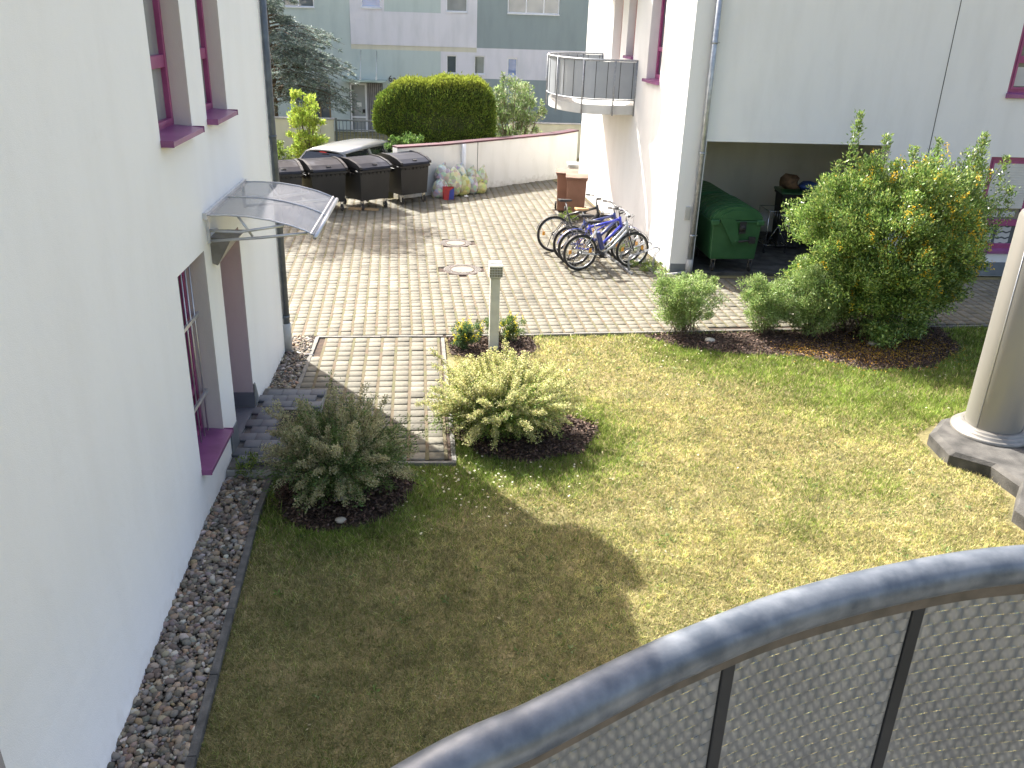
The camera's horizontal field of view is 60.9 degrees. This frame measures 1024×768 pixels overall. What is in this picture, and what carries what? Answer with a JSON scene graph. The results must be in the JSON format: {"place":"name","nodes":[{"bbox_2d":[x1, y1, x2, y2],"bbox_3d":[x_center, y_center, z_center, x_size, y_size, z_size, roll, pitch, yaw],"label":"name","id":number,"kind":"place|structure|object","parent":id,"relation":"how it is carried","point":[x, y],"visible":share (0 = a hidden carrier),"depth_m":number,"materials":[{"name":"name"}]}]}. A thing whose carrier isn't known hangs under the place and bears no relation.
{"place":"outdoors","nodes":[
{"label":"outdoors","id":0,"kind":"place"},
{"bbox_2d":[300,337,447,460],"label":"path","id":1,"kind":"structure","parent":0,"point":[436,448],"depth_m":11.40,"materials":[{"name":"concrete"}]},
{"bbox_2d":[507,121,581,157],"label":"garden wall","id":2,"kind":"structure","parent":0,"point":[545,127],"depth_m":32.09,"materials":[{"name":"paint"}]},
{"bbox_2d":[558,210,628,247],"bbox_3d":[1.793,-3.554,19.729,1.115,0.001,3.817,-2,24,-9],"label":"soil strip","id":3,"kind":"object","parent":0,"point":[591,212],"visible":0.2,"depth_m":20.07,"materials":[{"name":"brown soil"}]},
{"bbox_2d":[558,206,580,220],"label":"weeds","id":4,"kind":"object","parent":3,"relation":"on","point":[571,216],"visible":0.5,"depth_m":20.16,"materials":[{"name":"green plant"}]},
{"bbox_2d":[564,173,588,216],"bbox_3d":[1.510,-4.453,20.534,0.524,0.994,0.610,3,23,3],"label":"wheeled bin","id":5,"kind":"object","parent":3,"relation":"on","point":[576,187],"visible":0.73,"depth_m":20.28,"materials":[{"name":"brown plastic"}]},
{"bbox_2d":[196,131,1023,767],"bbox_3d":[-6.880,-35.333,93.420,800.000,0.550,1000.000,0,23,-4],"label":"ground","id":6,"kind":"structure","parent":0,"point":[500,637],"depth_m":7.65,"materials":[{"name":"green plant"}]},
{"bbox_2d":[0,0,338,767],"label":"apartment house","id":7,"kind":"structure","parent":6,"relation":"on","point":[144,328],"depth_m":5.91,"materials":[{"name":"white paint"}]},
{"bbox_2d":[143,0,204,147],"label":"window","id":8,"kind":"structure","parent":7,"relation":"in","point":[172,135],"depth_m":7.29,"materials":[{"name":"purple paint"}]},
{"bbox_2d":[177,271,233,474],"bbox_3d":[-2.937,-0.200,8.034,0.354,1.884,0.884,0,23,-4],"label":"window","id":9,"kind":"structure","parent":7,"relation":"in","point":[212,446],"depth_m":8.39,"materials":[{"name":"purple paint"}]},
{"bbox_2d":[195,0,237,124],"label":"window","id":10,"kind":"structure","parent":7,"relation":"in","point":[215,116],"depth_m":8.56,"materials":[{"name":"purple paint"}]},
{"bbox_2d":[107,475,266,767],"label":"gravel","id":11,"kind":"structure","parent":6,"relation":"on","point":[173,660],"depth_m":6.58,"materials":[{"name":"grey gravel"}]},
{"bbox_2d":[184,475,273,767],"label":"gravel kerb","id":12,"kind":"structure","parent":6,"relation":"on","point":[191,761],"depth_m":6.60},
{"bbox_2d":[230,451,271,478],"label":"weeds","id":13,"kind":"object","parent":6,"relation":"on","point":[254,459],"visible":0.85,"depth_m":8.88,"materials":[{"name":"green plant"}]},
{"bbox_2d":[226,388,326,478],"bbox_3d":[-2.745,0.506,9.852,1.030,0.191,2.080,0,23,-4],"label":"doorstep","id":14,"kind":"object","parent":6,"relation":"on","point":[254,423],"visible":0.56,"depth_m":9.83,"materials":[{"name":"concrete"}]},
{"bbox_2d":[277,140,292,159],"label":"shrub","id":15,"kind":"object","parent":6,"relation":"on","point":[280,151],"visible":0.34,"depth_m":27.29,"materials":[{"name":"green plant"}]},
{"bbox_2d":[268,334,315,387],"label":"gravel","id":16,"kind":"structure","parent":6,"relation":"on","point":[298,341],"depth_m":11.70,"materials":[{"name":"grey gravel"}]},
{"bbox_2d":[275,116,334,159],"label":"garden wall","id":17,"kind":"structure","parent":6,"relation":"on","point":[282,123],"depth_m":29.61,"materials":[{"name":"paint"}]},
{"bbox_2d":[335,118,390,140],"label":"metal gate","id":18,"kind":"structure","parent":17,"relation":"attached to","point":[350,130],"depth_m":29.68,"materials":[{"name":"metal"}]},
{"bbox_2d":[285,88,328,158],"bbox_3d":[-6.363,-7.827,27.068,1.222,2.672,1.406,22,30,38],"label":"shrub","id":19,"kind":"object","parent":6,"relation":"on","point":[299,116],"visible":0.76,"depth_m":26.73,"materials":[{"name":"green plant"}]},
{"bbox_2d":[266,0,363,115],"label":"cedar","id":20,"kind":"object","parent":6,"relation":"on","point":[293,49],"visible":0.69,"depth_m":30.21,"materials":[{"name":"green plant"}]},
{"bbox_2d":[270,473,422,531],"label":"bark mulch","id":21,"kind":"object","parent":6,"relation":"on","point":[376,502],"visible":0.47,"depth_m":8.45,"materials":[{"name":"brown wood"}]},
{"bbox_2d":[335,517,345,523],"bbox_3d":[-1.619,1.285,8.219,0.108,0.055,0.084,0,23,-4],"label":"stone","id":22,"kind":"object","parent":21,"relation":"on","point":[340,520],"visible":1,"depth_m":8.19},
{"bbox_2d":[249,368,433,516],"bbox_3d":[-1.706,0.585,8.540,1.621,1.060,1.716,22,30,38],"label":"flowering bush","id":23,"kind":"object","parent":21,"relation":"on","point":[352,451],"visible":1,"depth_m":8.35,"materials":[{"name":"green plant"}]},
{"bbox_2d":[295,335,442,387],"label":"path kerb","id":24,"kind":"structure","parent":6,"relation":"on","point":[312,351],"depth_m":12.74,"materials":[{"name":"grey concrete"}]},
{"bbox_2d":[313,338,451,460],"bbox_3d":[-1.732,0.080,11.075,1.910,0.001,3.820,0,23,-4],"label":"path bedding","id":25,"kind":"object","parent":6,"relation":"on","point":[318,350],"visible":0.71,"depth_m":11.56,"materials":[{"name":"soil"}]},
{"bbox_2d":[392,461,455,465],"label":"path kerb","id":26,"kind":"structure","parent":6,"relation":"on","point":[440,463],"depth_m":9.33,"materials":[{"name":"grey concrete"}]},
{"bbox_2d":[268,0,588,131],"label":"apartment block","id":27,"kind":"structure","parent":6,"relation":"on","point":[384,44],"depth_m":36.22,"materials":[{"name":"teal paint"}]},
{"bbox_2d":[282,0,314,8],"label":"window","id":28,"kind":"structure","parent":27,"relation":"in","point":[303,3],"depth_m":35.34,"materials":[{"name":"white plastic"}]},
{"bbox_2d":[309,78,330,117],"bbox_3d":[-8.161,-11.984,36.891,0.950,1.850,0.054,0,23,-4],"label":"window","id":29,"kind":"structure","parent":27,"relation":"in","point":[325,113],"depth_m":37.05,"materials":[{"name":"grey glass"}]},
{"bbox_2d":[349,83,367,131],"bbox_3d":[-6.522,-11.768,37.088,0.710,2.000,0.085,0,23,-4],"label":"door","id":30,"kind":"structure","parent":27,"relation":"in","point":[361,90],"depth_m":37.06,"materials":[{"name":"white plastic"}]},
{"bbox_2d":[360,0,381,8],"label":"window","id":31,"kind":"structure","parent":27,"relation":"in","point":[365,4],"depth_m":35.52,"materials":[{"name":"glass"}]},
{"bbox_2d":[446,55,456,74],"bbox_3d":[-2.543,-13.428,36.622,0.474,0.774,0.154,0,23,-4],"label":"window","id":32,"kind":"structure","parent":27,"relation":"in","point":[451,60],"depth_m":36.66,"materials":[{"name":"grey glass"}]},
{"bbox_2d":[446,0,467,12],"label":"window","id":33,"kind":"structure","parent":27,"relation":"in","point":[452,6],"depth_m":35.77,"materials":[{"name":"grey glass"}]},
{"bbox_2d":[474,56,484,75],"bbox_3d":[-1.371,-13.426,36.709,0.484,0.774,0.154,0,23,-4],"label":"window","id":34,"kind":"structure","parent":27,"relation":"in","point":[479,65],"depth_m":36.75,"materials":[{"name":"grey glass"}]},
{"bbox_2d":[507,58,517,76],"bbox_3d":[0.009,-13.386,36.828,0.454,0.774,0.154,0,23,-4],"label":"window","id":35,"kind":"structure","parent":27,"relation":"in","point":[511,62],"depth_m":36.86,"materials":[{"name":"glass"}]},
{"bbox_2d":[507,0,559,15],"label":"window","id":36,"kind":"structure","parent":27,"relation":"in","point":[519,7],"depth_m":35.99,"materials":[{"name":"glass"}]},
{"bbox_2d":[371,71,497,144],"bbox_3d":[-2.197,-7.199,25.003,3.628,3.462,1.867,0,23,-4],"label":"clipped hedge","id":37,"kind":"object","parent":6,"relation":"on","point":[442,107],"visible":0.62,"depth_m":24.11,"materials":[{"name":"green plant"}]},
{"bbox_2d":[441,338,456,462],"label":"path kerb","id":38,"kind":"structure","parent":6,"relation":"on","point":[452,446],"depth_m":10.04,"materials":[{"name":"grey concrete"}]},
{"bbox_2d":[392,129,578,198],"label":"garden wall","id":39,"kind":"structure","parent":6,"relation":"on","point":[515,159],"depth_m":23.91,"materials":[{"name":"white paint"}]},
{"bbox_2d":[383,131,423,152],"bbox_3d":[-2.917,-6.422,23.538,1.124,0.806,0.633,0,23,-4],"label":"ivy","id":40,"kind":"object","parent":39,"relation":"attached to","point":[410,139],"visible":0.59,"depth_m":23.44,"materials":[{"name":"green plant"}]},
{"bbox_2d":[445,334,539,360],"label":"bark mulch","id":41,"kind":"object","parent":6,"relation":"on","point":[518,343],"visible":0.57,"depth_m":12.56,"materials":[{"name":"brown wood"}]},
{"bbox_2d":[449,314,483,349],"bbox_3d":[-0.642,-0.752,12.404,0.524,0.558,0.525,0,23,-4],"label":"cinquefoil","id":42,"kind":"object","parent":41,"relation":"on","point":[465,336],"visible":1,"depth_m":12.38,"materials":[{"name":"green plant"}]},
{"bbox_2d":[471,319,487,337],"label":"herb","id":43,"kind":"object","parent":41,"relation":"on","point":[478,322],"visible":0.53,"depth_m":12.77,"materials":[{"name":"green plant"}]},
{"bbox_2d":[488,260,502,351],"bbox_3d":[-0.247,-1.060,12.241,0.190,1.330,0.240,-1,23,-6],"label":"bollard lamp","id":44,"kind":"object","parent":41,"relation":"on","point":[495,271],"visible":0.95,"depth_m":12.15,"materials":[{"name":"white metal"}]},
{"bbox_2d":[484,309,526,341],"bbox_3d":[-0.105,-0.846,12.726,0.676,0.508,0.440,0,23,-4],"label":"cinquefoil","id":45,"kind":"object","parent":41,"relation":"on","point":[508,331],"visible":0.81,"depth_m":12.73,"materials":[{"name":"green plant"}]},
{"bbox_2d":[491,71,547,136],"bbox_3d":[0.026,-7.819,26.700,1.837,3.364,1.881,15,27,28],"label":"lilac","id":46,"kind":"object","parent":6,"relation":"on","point":[517,113],"visible":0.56,"depth_m":26.30,"materials":[{"name":"green plant"}]},
{"bbox_2d":[446,414,601,464],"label":"bark mulch","id":47,"kind":"object","parent":6,"relation":"on","point":[555,447],"visible":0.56,"depth_m":9.81,"materials":[{"name":"brown wood"}]},
{"bbox_2d":[414,338,592,450],"bbox_3d":[-0.131,0.092,9.851,1.951,1.026,1.605,9,24,16],"label":"flowering bush","id":48,"kind":"object","parent":47,"relation":"on","point":[494,398],"visible":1,"depth_m":9.61,"materials":[{"name":"green plant"}]},
{"bbox_2d":[566,162,578,172],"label":"pillar","id":49,"kind":"structure","parent":6,"relation":"on","point":[573,165],"depth_m":23.68,"materials":[{"name":"concrete"}]},
{"bbox_2d":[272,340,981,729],"bbox_3d":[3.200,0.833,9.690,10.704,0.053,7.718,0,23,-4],"label":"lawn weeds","id":50,"kind":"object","parent":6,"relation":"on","point":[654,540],"visible":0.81,"depth_m":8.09,"materials":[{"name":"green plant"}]},
{"bbox_2d":[281,180,1000,337],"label":"yard","id":51,"kind":"structure","parent":6,"relation":"on","point":[427,313],"depth_m":15.77,"materials":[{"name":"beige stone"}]},
{"bbox_2d":[278,158,303,214],"bbox_3d":[-5.303,-4.513,19.935,0.956,1.157,1.122,-8,25,-23],"label":"waste container","id":52,"kind":"object","parent":51,"relation":"on","point":[291,171],"visible":0.41,"depth_m":19.55,"materials":[{"name":"black plastic"}]},
{"bbox_2d":[297,156,347,212],"bbox_3d":[-4.449,-4.679,20.387,0.956,1.157,1.122,-12,27,-29],"label":"waste container","id":53,"kind":"object","parent":51,"relation":"on","point":[326,175],"visible":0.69,"depth_m":19.99,"materials":[{"name":"black plastic"}]},
{"bbox_2d":[300,138,395,197],"bbox_3d":[-4.118,-5.987,23.967,1.740,1.452,4.250,11,25,20],"label":"parked car","id":54,"kind":"object","parent":51,"relation":"on","point":[355,147],"visible":0.09,"depth_m":22.71,"materials":[{"name":"silver metal"}]},
{"bbox_2d":[348,207,378,210],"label":"timber block","id":55,"kind":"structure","parent":51,"relation":"on","point":[366,208],"depth_m":20.57,"materials":[{"name":"brown wood"}]},
{"bbox_2d":[339,154,392,210],"bbox_3d":[-3.534,-4.835,20.820,0.956,1.157,1.122,-17,30,-38],"label":"waste container","id":56,"kind":"object","parent":51,"relation":"on","point":[367,178],"visible":0.81,"depth_m":20.46,"materials":[{"name":"black plastic"}]},
{"bbox_2d":[376,150,430,204],"bbox_3d":[-2.687,-5.131,21.573,0.956,1.157,1.122,-17,30,-38],"label":"waste container","id":57,"kind":"object","parent":51,"relation":"on","point":[408,172],"visible":0.81,"depth_m":21.20,"materials":[{"name":"black plastic"}]},
{"bbox_2d":[431,177,447,197],"bbox_3d":[-1.848,-5.013,22.166,0.431,0.542,0.388,0,23,-4],"label":"rubbish bag","id":58,"kind":"object","parent":51,"relation":"on","point":[437,187],"visible":0.83,"depth_m":22.07,"materials":[{"name":"white plastic"}]},
{"bbox_2d":[443,184,453,199],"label":"shopping bag","id":59,"kind":"object","parent":51,"relation":"on","point":[448,192],"visible":1,"depth_m":21.94,"materials":[{"name":"red plastic"}]},
{"bbox_2d":[446,166,461,195],"bbox_3d":[-1.516,-5.201,22.340,0.471,0.774,0.385,0,23,-4],"label":"rubbish bag","id":60,"kind":"object","parent":51,"relation":"on","point":[454,180],"visible":0.76,"depth_m":22.20,"materials":[{"name":"plastic"}]},
{"bbox_2d":[434,162,450,180],"bbox_3d":[-1.763,-5.423,22.237,0.472,0.497,0.414,0,23,-4],"label":"rubbish bag","id":61,"kind":"object","parent":60,"relation":"on","point":[443,171],"visible":0.92,"depth_m":22.08,"materials":[{"name":"white plastic"}]},
{"bbox_2d":[440,239,471,246],"bbox_3d":[-1.165,-2.905,18.015,0.660,0.044,0.660,0,23,-4],"label":"manhole cover","id":62,"kind":"object","parent":51,"relation":"on","point":[455,243],"visible":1,"depth_m":17.98,"materials":[{"name":"metal"}]},
{"bbox_2d":[456,162,466,175],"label":"rubbish bag","id":63,"kind":"object","parent":51,"relation":"on","point":[460,168],"visible":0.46,"depth_m":22.47,"materials":[{"name":"white plastic"}]},
{"bbox_2d":[443,264,481,275],"bbox_3d":[-0.922,-2.122,16.221,0.720,0.044,0.720,0,23,-4],"label":"manhole cover","id":64,"kind":"object","parent":51,"relation":"on","point":[461,269],"visible":1,"depth_m":16.18,"materials":[{"name":"metal"}]},
{"bbox_2d":[458,174,470,195],"bbox_3d":[-1.264,-5.152,22.490,0.406,0.570,0.323,0,23,-4],"label":"rubbish bag","id":65,"kind":"object","parent":51,"relation":"on","point":[466,186],"visible":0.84,"depth_m":22.39,"materials":[{"name":"yellow plastic"}]},
{"bbox_2d":[468,173,477,193],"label":"rubbish bag","id":66,"kind":"object","parent":51,"relation":"on","point":[474,183],"visible":0.73,"depth_m":22.63,"materials":[{"name":"white plastic"}]},
{"bbox_2d":[476,179,486,192],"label":"rubbish bag","id":67,"kind":"object","parent":51,"relation":"on","point":[482,187],"visible":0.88,"depth_m":22.80,"materials":[{"name":"yellow plastic"}]},
{"bbox_2d":[466,165,480,181],"bbox_3d":[-1.054,-5.474,22.836,0.496,0.536,0.389,0,23,-4],"label":"rubbish bag","id":68,"kind":"object","parent":67,"relation":"on","point":[470,170],"visible":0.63,"depth_m":22.72,"materials":[{"name":"white plastic"}]},
{"bbox_2d":[477,165,488,184],"bbox_3d":[-0.782,-5.482,23.002,0.352,0.626,0.313,0,23,-4],"label":"rubbish bag","id":69,"kind":"object","parent":67,"relation":"on","point":[481,172],"visible":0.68,"depth_m":22.87,"materials":[{"name":"plastic"}]},
{"bbox_2d":[554,168,577,210],"bbox_3d":[1.310,-4.691,21.071,0.524,0.994,0.610,3,23,3],"label":"wheeled bin","id":70,"kind":"object","parent":51,"relation":"on","point":[561,184],"visible":0.56,"depth_m":20.84,"materials":[{"name":"brown plastic"}]},
{"bbox_2d":[536,194,617,251],"bbox_3d":[1.363,-3.239,17.586,1.809,1.097,0.636,-5,21,-15],"label":"bicycle","id":71,"kind":"object","parent":51,"relation":"on","point":[596,216],"visible":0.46,"depth_m":17.50,"materials":[{"name":"black metal"}]},
{"bbox_2d":[552,200,635,259],"bbox_3d":[1.634,-2.969,16.981,1.779,1.097,0.636,-6,26,-17],"label":"bicycle","id":72,"kind":"object","parent":51,"relation":"on","point":[614,225],"visible":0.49,"depth_m":16.92,"materials":[{"name":"blue metal"}]},
{"bbox_2d":[557,207,642,265],"bbox_3d":[1.710,-2.808,16.672,1.779,1.051,0.636,-5,22,-16],"label":"bicycle","id":73,"kind":"object","parent":51,"relation":"on","point":[618,229],"visible":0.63,"depth_m":16.63,"materials":[{"name":"blue metal"}]},
{"bbox_2d":[563,207,648,269],"bbox_3d":[1.791,-2.690,16.349,1.779,1.097,0.636,-6,28,-18],"label":"bicycle","id":74,"kind":"object","parent":51,"relation":"on","point":[600,244],"visible":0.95,"depth_m":16.36,"materials":[{"name":"blue metal"}]},
{"bbox_2d":[605,232,659,274],"bbox_3d":[2.326,-2.588,16.932,0.620,0.479,1.580,-4,24,-13],"label":"bicycle rack","id":75,"kind":"object","parent":51,"relation":"on","point":[619,264],"visible":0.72,"depth_m":16.64,"materials":[{"name":"metal"}]},
{"bbox_2d":[630,257,662,272],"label":"weeds","id":76,"kind":"object","parent":51,"relation":"on","point":[648,264],"visible":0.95,"depth_m":16.59,"materials":[{"name":"green plant"}]},
{"bbox_2d":[395,335,953,533],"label":"daisies","id":77,"kind":"object","parent":6,"relation":"on","point":[458,479],"visible":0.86,"depth_m":9.09,"materials":[{"name":"white plant"}]},
{"bbox_2d":[446,324,988,338],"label":"yard kerb","id":78,"kind":"structure","parent":6,"relation":"on","point":[623,333],"depth_m":13.35,"materials":[{"name":"grey concrete"}]},
{"bbox_2d":[545,0,1023,275],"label":"apartment house","id":79,"kind":"structure","parent":6,"relation":"on","point":[674,103],"depth_m":15.70,"materials":[{"name":"paint"}]},
{"bbox_2d":[623,0,637,59],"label":"window","id":80,"kind":"structure","parent":79,"relation":"in","point":[628,56],"depth_m":18.62,"materials":[{"name":"purple wood"}]},
{"bbox_2d":[642,0,666,84],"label":"window","id":81,"kind":"structure","parent":79,"relation":"in","point":[655,81],"depth_m":17.14,"materials":[{"name":"purple paint"}]},
{"bbox_2d":[701,180,729,196],"bbox_3d":[3.934,-3.521,18.157,1.010,1.266,1.342,0,23,-6],"label":"waste container","id":82,"kind":"object","parent":79,"relation":"on","point":[708,188],"visible":0.09,"depth_m":17.48,"materials":[{"name":"green plastic"}]},
{"bbox_2d":[694,193,764,271],"bbox_3d":[4.115,-2.928,16.799,1.010,1.266,1.342,0,23,-6],"label":"waste container","id":83,"kind":"object","parent":79,"relation":"on","point":[728,226],"visible":0.95,"depth_m":16.28,"materials":[{"name":"green plastic"}]},
{"bbox_2d":[758,205,789,252],"bbox_3d":[5.400,-3.219,18.067,0.464,0.869,0.696,0,23,-4],"label":"wire trolley","id":84,"kind":"object","parent":79,"relation":"on","point":[766,243],"visible":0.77,"depth_m":17.89,"materials":[{"name":"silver metal"}]},
{"bbox_2d":[767,186,811,247],"bbox_3d":[5.818,-3.494,18.265,0.655,1.242,0.762,2,23,0],"label":"wheeled bin","id":85,"kind":"object","parent":79,"relation":"on","point":[782,194],"visible":0.62,"depth_m":18.11,"materials":[{"name":"black plastic"}]},
{"bbox_2d":[779,173,799,188],"bbox_3d":[5.657,-4.129,17.739,0.402,0.348,0.338,0,23,-4],"label":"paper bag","id":86,"kind":"object","parent":85,"relation":"on","point":[788,181],"visible":1,"depth_m":17.65,"materials":[{"name":"brown paper"}]},
{"bbox_2d":[798,181,821,190],"bbox_3d":[6.080,-4.034,17.752,0.480,0.199,0.343,0,23,-4],"label":"plastic bag","id":87,"kind":"object","parent":85,"relation":"on","point":[802,185],"visible":0.7,"depth_m":17.66,"materials":[{"name":"blue plastic"}]},
{"bbox_2d":[980,157,1023,253],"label":"window","id":88,"kind":"structure","parent":79,"relation":"in","point":[1001,245],"depth_m":16.47,"materials":[{"name":"purple paint"}]},
{"bbox_2d":[1005,25,1023,98],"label":"window","id":89,"kind":"structure","parent":79,"relation":"in","point":[1016,84],"depth_m":15.59,"materials":[{"name":"purple paint"}]},
{"bbox_2d":[639,325,962,369],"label":"bark mulch","id":90,"kind":"object","parent":6,"relation":"on","point":[794,333],"visible":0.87,"depth_m":13.03,"materials":[{"name":"brown wood"}]},
{"bbox_2d":[646,265,731,334],"bbox_3d":[2.614,-1.254,13.234,1.261,1.028,1.002,-12,27,-29],"label":"shrub","id":91,"kind":"object","parent":90,"relation":"on","point":[675,313],"visible":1,"depth_m":13.07,"materials":[{"name":"green plant"}]},
{"bbox_2d":[735,271,799,333],"bbox_3d":[3.927,-1.239,13.367,1.066,0.979,1.057,0,23,-4],"label":"shrub","id":92,"kind":"object","parent":90,"relation":"on","point":[763,307],"visible":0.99,"depth_m":13.18,"materials":[{"name":"green plant"}]},
{"bbox_2d":[785,253,854,339],"bbox_3d":[4.624,-1.292,13.139,0.963,1.300,0.990,-15,29,-35],"label":"shrub","id":93,"kind":"object","parent":90,"relation":"on","point":[813,278],"visible":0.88,"depth_m":13.02,"materials":[{"name":"green plant"}]},
{"bbox_2d":[699,334,972,377],"bbox_3d":[5.032,-0.471,12.802,4.374,0.074,1.988,-5,24,-17],"label":"fallen blossom","id":94,"kind":"object","parent":90,"relation":"on","point":[867,350],"visible":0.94,"depth_m":12.85,"materials":[{"name":"brown plant"}]},
{"bbox_2d":[772,109,1019,350],"bbox_3d":[5.703,-2.349,13.104,3.300,3.367,2.667,12,25,23],"label":"forsythia","id":95,"kind":"object","parent":90,"relation":"on","point":[932,213],"visible":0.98,"depth_m":12.65,"materials":[{"name":"green plant"}]},
{"bbox_2d":[927,418,1023,530],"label":"stone plinth","id":96,"kind":"structure","parent":6,"relation":"on","point":[1003,467],"depth_m":9.58,"materials":[{"name":"concrete"}]},
{"bbox_2d":[950,209,1023,447],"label":"column","id":97,"kind":"structure","parent":96,"relation":"on","point":[993,413],"depth_m":9.68,"materials":[{"name":"painted plaster"},{"name":"stone"}]},
{"bbox_2d":[801,190,842,246],"bbox_3d":[6.508,-3.532,18.408,0.655,1.242,0.762,-1,24,-8],"label":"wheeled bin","id":98,"kind":"object","parent":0,"point":[812,245],"depth_m":18.39,"materials":[{"name":"black plastic"}]},
{"bbox_3d":[0.423,1.568,0.693,3.004,0.200,1.774,0,23,-4],"label":"balcony slab","id":99,"kind":"object","parent":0,"visible":0},
{"bbox_2d":[391,544,1023,767],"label":"balcony railing","id":100,"kind":"object","parent":99,"relation":"on","point":[709,656],"visible":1,"depth_m":1.07,"materials":[{"name":"metal"}]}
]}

